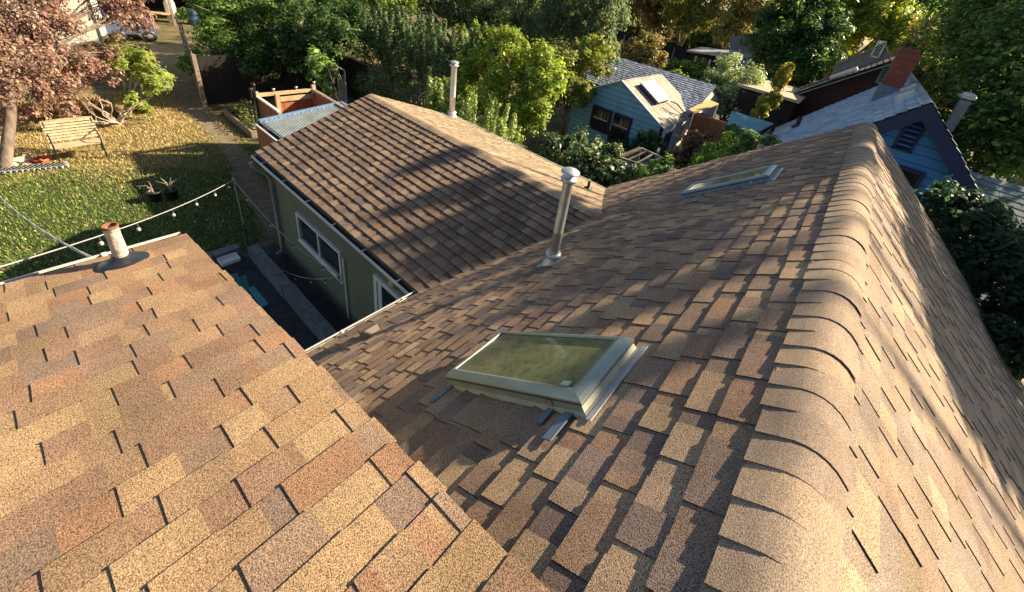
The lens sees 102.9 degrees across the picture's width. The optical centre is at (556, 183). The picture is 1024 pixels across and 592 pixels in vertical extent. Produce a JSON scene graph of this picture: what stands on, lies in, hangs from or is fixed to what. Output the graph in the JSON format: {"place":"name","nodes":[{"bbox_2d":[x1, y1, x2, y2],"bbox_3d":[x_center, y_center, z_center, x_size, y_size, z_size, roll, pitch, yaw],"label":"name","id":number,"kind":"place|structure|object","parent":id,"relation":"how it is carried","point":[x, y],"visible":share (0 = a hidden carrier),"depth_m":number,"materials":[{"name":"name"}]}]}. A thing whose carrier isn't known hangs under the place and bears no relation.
{"place":"outdoors","nodes":[
{"label":"outdoors","id":0,"kind":"place"},
{"bbox_2d":[0,88,278,281],"bbox_3d":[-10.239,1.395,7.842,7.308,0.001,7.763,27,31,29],"label":"lawn","id":1,"kind":"structure","parent":0,"point":[133,232],"depth_m":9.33,"materials":[{"name":"green plant"}]},
{"bbox_2d":[0,139,280,277],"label":"fallen leaves","id":2,"kind":"object","parent":1,"relation":"on","point":[124,208],"visible":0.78,"depth_m":9.55,"materials":[{"name":"yellow plant"}]},
{"bbox_2d":[145,183,161,202],"bbox_3d":[-9.724,0.210,9.749,0.362,0.518,0.364,13,27,5],"label":"plant pot","id":3,"kind":"object","parent":1,"relation":"on","point":[154,195],"visible":1,"depth_m":9.79,"materials":[{"name":"black plastic"}]},
{"bbox_2d":[155,178,178,200],"bbox_3d":[-9.498,0.093,9.999,0.394,0.570,0.371,16,27,10],"label":"plant pot","id":4,"kind":"object","parent":1,"relation":"on","point":[171,193],"visible":1,"depth_m":9.95,"materials":[{"name":"black plastic"}]},
{"bbox_2d":[142,44,282,236],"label":"path","id":5,"kind":"structure","parent":0,"point":[251,182],"depth_m":13.24,"materials":[{"name":"grey concrete"}]},
{"bbox_2d":[177,22,207,107],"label":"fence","id":6,"kind":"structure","parent":5,"relation":"on","point":[198,79],"depth_m":14.75,"materials":[{"name":"brown wood"}]},
{"bbox_2d":[220,242,351,349],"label":"patio","id":7,"kind":"structure","parent":0,"point":[279,310],"depth_m":8.03,"materials":[{"name":"grey concrete"}]},
{"bbox_2d":[206,243,241,266],"bbox_3d":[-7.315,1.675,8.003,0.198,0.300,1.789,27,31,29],"label":"outdoor sofa","id":8,"kind":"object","parent":7,"relation":"on","point":[213,255],"depth_m":8.40,"materials":[{"name":"grey fabric"}]},
{"bbox_2d":[217,252,240,266],"bbox_3d":[-6.585,1.518,8.168,0.252,0.072,0.312,27,31,29],"label":"tray","id":9,"kind":"object","parent":7,"relation":"on","point":[228,259],"visible":1,"depth_m":8.17,"materials":[{"name":"white paint"}]},
{"bbox_2d":[232,178,251,261],"bbox_3d":[-6.440,0.737,8.329,0.319,1.956,0.319,27,31,29],"label":"light pole","id":10,"kind":"object","parent":7,"relation":"on","point":[245,258],"visible":0.78,"depth_m":8.49,"materials":[{"name":"black metal"}]},
{"bbox_2d":[0,180,340,283],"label":"string lights","id":11,"kind":"object","parent":10,"relation":"hanging from","point":[101,242],"visible":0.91,"depth_m":6.06,"materials":[{"name":"white plastic"}]},
{"bbox_2d":[228,273,267,309],"bbox_3d":[-5.578,2.146,7.034,0.821,1.002,0.760,27,31,29],"label":"garden chair","id":12,"kind":"object","parent":7,"relation":"on","point":[256,295],"visible":0.13,"depth_m":7.19,"materials":[{"name":"teal plastic"}]},
{"bbox_2d":[247,244,336,340],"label":"retaining wall","id":13,"kind":"structure","parent":7,"relation":"on","point":[317,323],"depth_m":7.77,"materials":[{"name":"grey concrete"}]},
{"bbox_2d":[0,0,1012,253],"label":"ground","id":14,"kind":"structure","parent":0,"point":[170,34],"depth_m":14.00,"materials":[{"name":"brown soil"}]},
{"bbox_2d":[13,156,27,165],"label":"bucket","id":15,"kind":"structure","parent":14,"relation":"on","point":[19,160],"depth_m":10.25,"materials":[{"name":"paint"}]},
{"bbox_2d":[22,151,31,165],"bbox_3d":[-13.555,-0.661,10.397,0.608,0.125,0.140,31,34,35],"label":"plank","id":16,"kind":"object","parent":14,"relation":"on","point":[26,155],"visible":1,"depth_m":10.42,"materials":[{"name":"brown wood"}]},
{"bbox_2d":[0,161,68,173],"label":"brick edging","id":17,"kind":"object","parent":14,"relation":"on","point":[39,167],"visible":1,"depth_m":10.16,"materials":[{"name":"brick"}]},
{"bbox_2d":[28,155,51,163],"bbox_3d":[-13.292,-0.631,10.459,0.322,0.139,0.322,4,28,-13],"label":"toy","id":18,"kind":"object","parent":14,"relation":"on","point":[39,160],"visible":0.99,"depth_m":10.44,"materials":[{"name":"red plastic"}]},
{"bbox_2d":[0,0,110,52],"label":"pale house","id":19,"kind":"structure","parent":14,"relation":"on","point":[94,34],"depth_m":17.47,"materials":[{"name":"paint"}]},
{"bbox_2d":[19,96,121,124],"bbox_3d":[-14.965,-2.355,12.490,2.168,0.873,1.124,-5,31,-28],"label":"dry shrub","id":20,"kind":"object","parent":14,"relation":"on","point":[57,115],"visible":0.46,"depth_m":12.57,"materials":[{"name":"brown plant"}]},
{"bbox_2d":[39,116,107,162],"bbox_3d":[-12.745,-1.162,10.769,0.725,0.993,0.920,27,31,29],"label":"garden bench","id":21,"kind":"object","parent":14,"relation":"on","point":[98,140],"visible":0.99,"depth_m":10.74,"materials":[{"name":"beige wood"}]},
{"bbox_2d":[0,0,159,167],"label":"ornamental tree","id":22,"kind":"object","parent":14,"relation":"on","point":[24,59],"visible":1,"depth_m":10.70,"materials":[{"name":"pink plant"}]},
{"bbox_2d":[71,30,158,84],"bbox_3d":[-16.524,-4.745,15.196,2.393,2.076,1.469,1,29,-18],"label":"climbing shrub","id":23,"kind":"object","parent":14,"relation":"on","point":[106,40],"visible":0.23,"depth_m":14.91,"materials":[{"name":"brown plant"}]},
{"bbox_2d":[70,42,175,125],"bbox_3d":[-13.650,-3.085,12.684,1.818,2.410,2.863,12,27,3],"label":"gnarled shrub","id":24,"kind":"object","parent":14,"relation":"on","point":[137,65],"visible":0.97,"depth_m":12.92,"materials":[{"name":"green plant"}]},
{"bbox_2d":[98,4,159,41],"bbox_3d":[-21.473,-8.002,20.288,1.865,1.399,1.975,27,31,29],"label":"utility trailer","id":25,"kind":"object","parent":14,"relation":"on","point":[149,37],"visible":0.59,"depth_m":19.86,"materials":[{"name":"grey paint"}]},
{"bbox_2d":[149,11,176,23],"bbox_3d":[-23.390,-9.864,24.079,0.900,0.555,1.100,27,31,29],"label":"work table","id":26,"kind":"object","parent":14,"relation":"on","point":[152,13],"visible":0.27,"depth_m":23.78,"materials":[{"name":"brown wood"}]},
{"bbox_2d":[163,0,177,22],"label":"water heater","id":27,"kind":"object","parent":14,"relation":"on","point":[167,9],"visible":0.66,"depth_m":24.17,"materials":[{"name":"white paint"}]},
{"bbox_2d":[97,0,274,25],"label":"carport","id":28,"kind":"object","parent":14,"relation":"on","point":[158,4],"visible":0.27,"depth_m":26.91,"materials":[{"name":"brown wood"}]},
{"bbox_2d":[186,8,198,24],"bbox_3d":[-22.243,-10.215,24.815,0.598,0.900,0.598,27,31,29],"label":"barrel","id":29,"kind":"object","parent":14,"relation":"on","point":[192,18],"visible":0.34,"depth_m":24.67,"materials":[{"name":"blue plastic"}]},
{"bbox_2d":[168,0,290,79],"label":"fruit tree","id":30,"kind":"object","parent":14,"relation":"on","point":[223,21],"visible":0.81,"depth_m":15.67,"materials":[{"name":"green plant"}]},
{"bbox_2d":[223,99,258,137],"bbox_3d":[-10.710,-2.378,14.281,2.400,0.637,0.920,27,31,29],"label":"raised bed","id":31,"kind":"object","parent":14,"relation":"on","point":[240,116],"visible":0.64,"depth_m":14.16,"materials":[{"name":"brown wood"}]},
{"bbox_2d":[248,88,259,145],"bbox_3d":[-9.072,-1.880,12.269,0.099,2.098,0.099,27,31,29],"label":"post","id":32,"kind":"object","parent":14,"relation":"on","point":[252,101],"visible":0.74,"depth_m":12.04,"materials":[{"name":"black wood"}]},
{"bbox_2d":[251,83,261,126],"bbox_3d":[-8.761,-1.822,11.998,0.099,2.347,0.099,27,31,29],"label":"post","id":33,"kind":"object","parent":14,"relation":"on","point":[253,85],"visible":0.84,"depth_m":11.70,"materials":[{"name":"black metal"}]},
{"bbox_2d":[197,53,368,104],"bbox_3d":[-10.435,-3.930,16.043,2.509,1.780,4.909,27,31,29],"label":"dark fence","id":34,"kind":"object","parent":14,"relation":"on","point":[230,86],"visible":0.57,"depth_m":16.01,"materials":[{"name":"brown wood"}]},
{"bbox_2d":[251,81,343,130],"bbox_3d":[-7.152,-1.450,11.976,3.280,2.170,1.739,27,31,29],"label":"cedar screen","id":35,"kind":"object","parent":14,"relation":"on","point":[287,104],"visible":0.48,"depth_m":12.47,"materials":[{"name":"brown wood"}]},
{"bbox_2d":[254,101,347,185],"bbox_3d":[-5.910,-0.736,11.270,3.500,1.915,2.895,27,31,29],"label":"metal lean to","id":36,"kind":"object","parent":14,"relation":"on","point":[279,126],"visible":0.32,"depth_m":10.86,"materials":[{"name":"grey metal"}]},
{"bbox_2d":[236,0,375,79],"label":"fruit tree","id":37,"kind":"object","parent":14,"relation":"on","point":[330,19],"visible":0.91,"depth_m":15.69,"materials":[{"name":"green plant"}]},
{"bbox_2d":[303,44,339,101],"bbox_3d":[-8.104,-3.371,14.840,3.757,2.791,0.929,27,31,29],"label":"sapling","id":38,"kind":"object","parent":14,"relation":"on","point":[320,63],"visible":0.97,"depth_m":14.66,"materials":[{"name":"green plant"}]},
{"bbox_2d":[337,66,347,103],"bbox_3d":[-8.190,-3.393,15.548,0.595,2.082,0.030,27,31,29],"label":"lattice trellis","id":39,"kind":"object","parent":14,"relation":"on","point":[340,85],"visible":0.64,"depth_m":15.42,"materials":[{"name":"grey wood"}]},
{"bbox_2d":[310,0,421,67],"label":"olive tree","id":40,"kind":"object","parent":14,"relation":"on","point":[411,3],"visible":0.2,"depth_m":20.34,"materials":[{"name":"green plant"}]},
{"bbox_2d":[337,0,509,97],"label":"dark tree","id":41,"kind":"object","parent":14,"relation":"on","point":[450,10],"visible":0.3,"depth_m":22.12,"materials":[{"name":"green plant"}]},
{"bbox_2d":[352,1,495,116],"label":"tree","id":42,"kind":"object","parent":14,"relation":"on","point":[409,46],"visible":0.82,"depth_m":16.22,"materials":[{"name":"green plant"}]},
{"bbox_2d":[425,66,521,144],"bbox_3d":[-2.886,-1.596,12.861,4.655,3.140,1.227,27,31,29],"label":"hedge","id":43,"kind":"object","parent":14,"relation":"on","point":[500,130],"visible":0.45,"depth_m":12.08,"materials":[{"name":"green plant"}]},
{"bbox_2d":[419,18,575,143],"bbox_3d":[-2.837,-3.612,14.959,7.698,4.852,3.352,27,31,29],"label":"bush","id":44,"kind":"object","parent":14,"relation":"on","point":[546,74],"visible":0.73,"depth_m":13.53,"materials":[{"name":"green plant"}]},
{"bbox_2d":[0,60,1023,591],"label":"house","id":45,"kind":"structure","parent":14,"relation":"on","point":[784,366],"depth_m":1.86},
{"bbox_2d":[0,197,94,258],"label":"service cable","id":46,"kind":"object","parent":45,"relation":"attached to","point":[57,239],"visible":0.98,"depth_m":3.80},
{"bbox_2d":[295,211,343,283],"bbox_3d":[-4.452,1.162,7.599,1.700,0.683,0.065,27,31,29],"label":"window","id":47,"kind":"structure","parent":45,"relation":"in","point":[313,240],"depth_m":7.59,"materials":[{"name":"white paint"}]},
{"bbox_2d":[373,273,401,311],"bbox_3d":[-2.688,2.386,6.633,0.900,1.800,0.050,27,31,29],"label":"window","id":48,"kind":"structure","parent":45,"relation":"in","point":[384,295],"depth_m":6.44,"materials":[{"name":"white paint"}]},
{"bbox_2d":[467,0,636,82],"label":"conifer","id":49,"kind":"object","parent":14,"relation":"on","point":[567,25],"visible":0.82,"depth_m":19.35,"materials":[{"name":"green plant"}]},
{"bbox_2d":[534,125,626,187],"bbox_3d":[0.606,-0.031,11.395,1.993,2.970,2.814,-6,31,-29],"label":"laurel","id":50,"kind":"object","parent":14,"relation":"on","point":[580,156],"visible":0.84,"depth_m":10.77,"materials":[{"name":"green plant"}]},
{"bbox_2d":[547,32,619,141],"bbox_3d":[0.610,-3.778,16.602,3.259,4.793,3.595,27,31,29],"label":"tall shrub","id":51,"kind":"object","parent":14,"relation":"on","point":[596,50],"visible":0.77,"depth_m":15.73,"materials":[{"name":"green plant"}]},
{"bbox_2d":[595,142,637,185],"bbox_3d":[1.431,0.337,11.165,1.163,2.810,2.047,0,29,-21],"label":"laurel","id":52,"kind":"object","parent":14,"relation":"on","point":[614,149],"visible":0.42,"depth_m":10.40,"materials":[{"name":"green plant"}]},
{"bbox_2d":[602,129,633,155],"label":"dark vine","id":53,"kind":"object","parent":14,"relation":"on","point":[610,138],"visible":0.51,"depth_m":14.94,"materials":[{"name":"green plant"}]},
{"bbox_2d":[618,147,660,165],"bbox_3d":[2.113,0.219,11.739,0.958,2.600,0.860,27,31,29],"label":"cold frame","id":54,"kind":"object","parent":14,"relation":"on","point":[633,151],"visible":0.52,"depth_m":11.23,"materials":[{"name":"brown wood"}]},
{"bbox_2d":[615,29,668,68],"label":"autumn shrub","id":55,"kind":"object","parent":14,"relation":"on","point":[638,50],"visible":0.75,"depth_m":20.07,"materials":[{"name":"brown plant"}]},
{"bbox_2d":[567,57,721,167],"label":"garden shed","id":56,"kind":"structure","parent":14,"relation":"on","point":[630,99],"depth_m":15.73,"materials":[{"name":"blue wood"}]},
{"bbox_2d":[588,105,612,134],"bbox_3d":[1.705,-2.507,15.845,0.880,0.950,0.050,27,31,29],"label":"window","id":57,"kind":"structure","parent":56,"relation":"in","point":[600,118],"depth_m":15.85,"materials":[{"name":"black glass"}]},
{"bbox_2d":[607,112,632,139],"bbox_3d":[2.390,-2.155,15.419,0.880,0.950,0.050,27,31,29],"label":"window","id":58,"kind":"structure","parent":56,"relation":"in","point":[622,124],"depth_m":15.37,"materials":[{"name":"black glass"}]},
{"bbox_2d":[660,131,672,156],"bbox_3d":[4.053,-1.099,15.578,0.030,1.900,0.600,27,31,29],"label":"door","id":59,"kind":"structure","parent":56,"relation":"in","point":[668,135],"depth_m":15.31,"materials":[{"name":"wood"}]},
{"bbox_2d":[628,127,666,165],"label":"round bush","id":60,"kind":"object","parent":14,"relation":"on","point":[646,140],"visible":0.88,"depth_m":13.79,"materials":[{"name":"green plant"}]},
{"bbox_2d":[624,153,678,180],"bbox_3d":[2.173,0.688,10.370,1.381,3.165,0.928,9,27,-4],"label":"laurel","id":61,"kind":"object","parent":14,"relation":"on","point":[661,165],"visible":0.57,"depth_m":9.76,"materials":[{"name":"green plant"}]},
{"bbox_2d":[617,0,687,41],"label":"backyard tree","id":62,"kind":"object","parent":14,"relation":"on","point":[648,12],"visible":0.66,"depth_m":35.27,"materials":[{"name":"green plant"}]},
{"bbox_2d":[608,28,725,70],"bbox_3d":[7.872,-8.802,30.459,10.992,3.411,0.133,27,31,29],"label":"board fence","id":63,"kind":"object","parent":14,"relation":"on","point":[674,51],"visible":0.12,"depth_m":29.74,"materials":[{"name":"brown wood"}]},
{"bbox_2d":[384,0,963,121],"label":"distant woodland","id":64,"kind":"object","parent":14,"relation":"on","point":[697,39],"visible":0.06,"depth_m":47.83,"materials":[{"name":"green plant"}]},
{"bbox_2d":[650,58,716,80],"bbox_3d":[6.410,-5.001,22.122,4.026,3.837,5.136,27,31,29],"label":"vine mound","id":65,"kind":"object","parent":14,"relation":"on","point":[684,67],"visible":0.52,"depth_m":21.67,"materials":[{"name":"green plant"}]},
{"bbox_2d":[655,0,715,45],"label":"backyard tree","id":66,"kind":"object","parent":14,"relation":"on","point":[694,10],"visible":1,"depth_m":31.70,"materials":[{"name":"green plant"}]},
{"bbox_2d":[663,129,715,168],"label":"copper bush","id":67,"kind":"object","parent":14,"relation":"on","point":[694,141],"visible":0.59,"depth_m":11.99,"materials":[{"name":"brown plant"}]},
{"bbox_2d":[677,113,726,168],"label":"wooden gate","id":68,"kind":"structure","parent":14,"relation":"on","point":[701,122],"depth_m":15.77,"materials":[{"name":"brown wood"}]},
{"bbox_2d":[686,47,728,77],"bbox_3d":[10.390,-7.504,28.300,2.900,3.839,3.000,27,31,29],"label":"lean to shelter","id":69,"kind":"object","parent":14,"relation":"on","point":[709,51],"visible":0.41,"depth_m":27.71,"materials":[{"name":"metal"}]},
{"bbox_2d":[687,131,741,166],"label":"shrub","id":70,"kind":"object","parent":14,"relation":"on","point":[726,144],"visible":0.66,"depth_m":9.92,"materials":[{"name":"green plant"}]},
{"bbox_2d":[701,50,772,123],"bbox_3d":[8.354,-3.968,19.827,4.046,4.762,3.110,27,31,29],"label":"grey bush","id":71,"kind":"object","parent":14,"relation":"on","point":[723,79],"visible":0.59,"depth_m":18.92,"materials":[{"name":"green plant"}]},
{"bbox_2d":[718,33,764,107],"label":"outbuilding","id":72,"kind":"structure","parent":14,"relation":"on","point":[736,45],"depth_m":26.41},
{"bbox_2d":[704,0,782,49],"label":"backyard tree","id":73,"kind":"object","parent":14,"relation":"on","point":[735,15],"visible":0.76,"depth_m":29.53,"materials":[{"name":"green plant"}]},
{"bbox_2d":[719,111,775,145],"bbox_3d":[6.204,-0.769,14.426,1.436,3.224,2.580,27,31,29],"label":"carport","id":74,"kind":"object","parent":14,"relation":"on","point":[753,123],"visible":0.35,"depth_m":13.76,"materials":[{"name":"blue metal"}]},
{"bbox_2d":[722,123,782,153],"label":"herb clump","id":75,"kind":"object","parent":14,"relation":"on","point":[750,140],"visible":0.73,"depth_m":9.51,"materials":[{"name":"green plant"}]},
{"bbox_2d":[732,79,805,135],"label":"flat roofed shed","id":76,"kind":"structure","parent":14,"relation":"on","point":[784,112],"depth_m":17.86,"materials":[{"name":"brown wood"}]},
{"bbox_2d":[750,62,794,134],"bbox_3d":[8.232,-2.420,16.539,0.954,5.004,2.119,27,31,29],"label":"golden shrub","id":77,"kind":"object","parent":14,"relation":"on","point":[764,104],"visible":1,"depth_m":15.99,"materials":[{"name":"yellow plant"}]},
{"bbox_2d":[740,0,858,84],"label":"spreading tree","id":78,"kind":"object","parent":14,"relation":"on","point":[803,37],"visible":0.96,"depth_m":21.83,"materials":[{"name":"green plant"}]},
{"bbox_2d":[792,40,894,119],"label":"maroon house","id":79,"kind":"structure","parent":14,"relation":"on","point":[859,73],"depth_m":17.71,"materials":[{"name":"brown wood"}]},
{"bbox_2d":[822,0,933,78],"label":"sunlit tree","id":80,"kind":"object","parent":14,"relation":"on","point":[883,20],"visible":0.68,"depth_m":22.93,"materials":[{"name":"green plant"}]},
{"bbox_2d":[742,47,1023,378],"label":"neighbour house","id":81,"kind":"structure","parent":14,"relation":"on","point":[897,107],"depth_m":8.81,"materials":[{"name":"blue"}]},
{"bbox_2d":[898,164,926,190],"bbox_3d":[7.407,0.067,9.086,0.900,1.090,0.051,27,31,29],"label":"window","id":82,"kind":"structure","parent":81,"relation":"in","point":[914,177],"depth_m":8.77,"materials":[{"name":"blue glass"}]},
{"bbox_2d":[945,92,977,132],"bbox_3d":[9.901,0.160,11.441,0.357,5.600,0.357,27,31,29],"label":"vent pipe","id":83,"kind":"object","parent":81,"relation":"on","point":[956,114],"visible":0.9,"depth_m":10.31,"materials":[{"name":"metal"}]},
{"bbox_2d":[906,0,953,18],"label":"background conifer","id":84,"kind":"object","parent":14,"relation":"on","point":[920,1],"visible":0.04,"depth_m":29.95,"materials":[{"name":"green plant"}]},
{"bbox_2d":[889,12,979,111],"bbox_3d":[17.724,-4.309,20.048,4.008,8.269,7.135,27,31,29],"label":"russet tree","id":85,"kind":"object","parent":14,"relation":"on","point":[919,72],"visible":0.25,"depth_m":18.60,"materials":[{"name":"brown plant"}]},
{"bbox_2d":[904,0,1023,186],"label":"side tree","id":86,"kind":"object","parent":14,"relation":"on","point":[987,52],"visible":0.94,"depth_m":11.71,"materials":[{"name":"green plant"}]},
{"bbox_2d":[913,176,1023,379],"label":"side shrub","id":87,"kind":"object","parent":14,"relation":"on","point":[989,255],"visible":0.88,"depth_m":5.91,"materials":[{"name":"green plant"}]},
{"bbox_2d":[702,0,918,45],"label":"sky","id":88,"kind":"structure","parent":0,"point":[864,42],"materials":[{"name":"white"}]}
]}

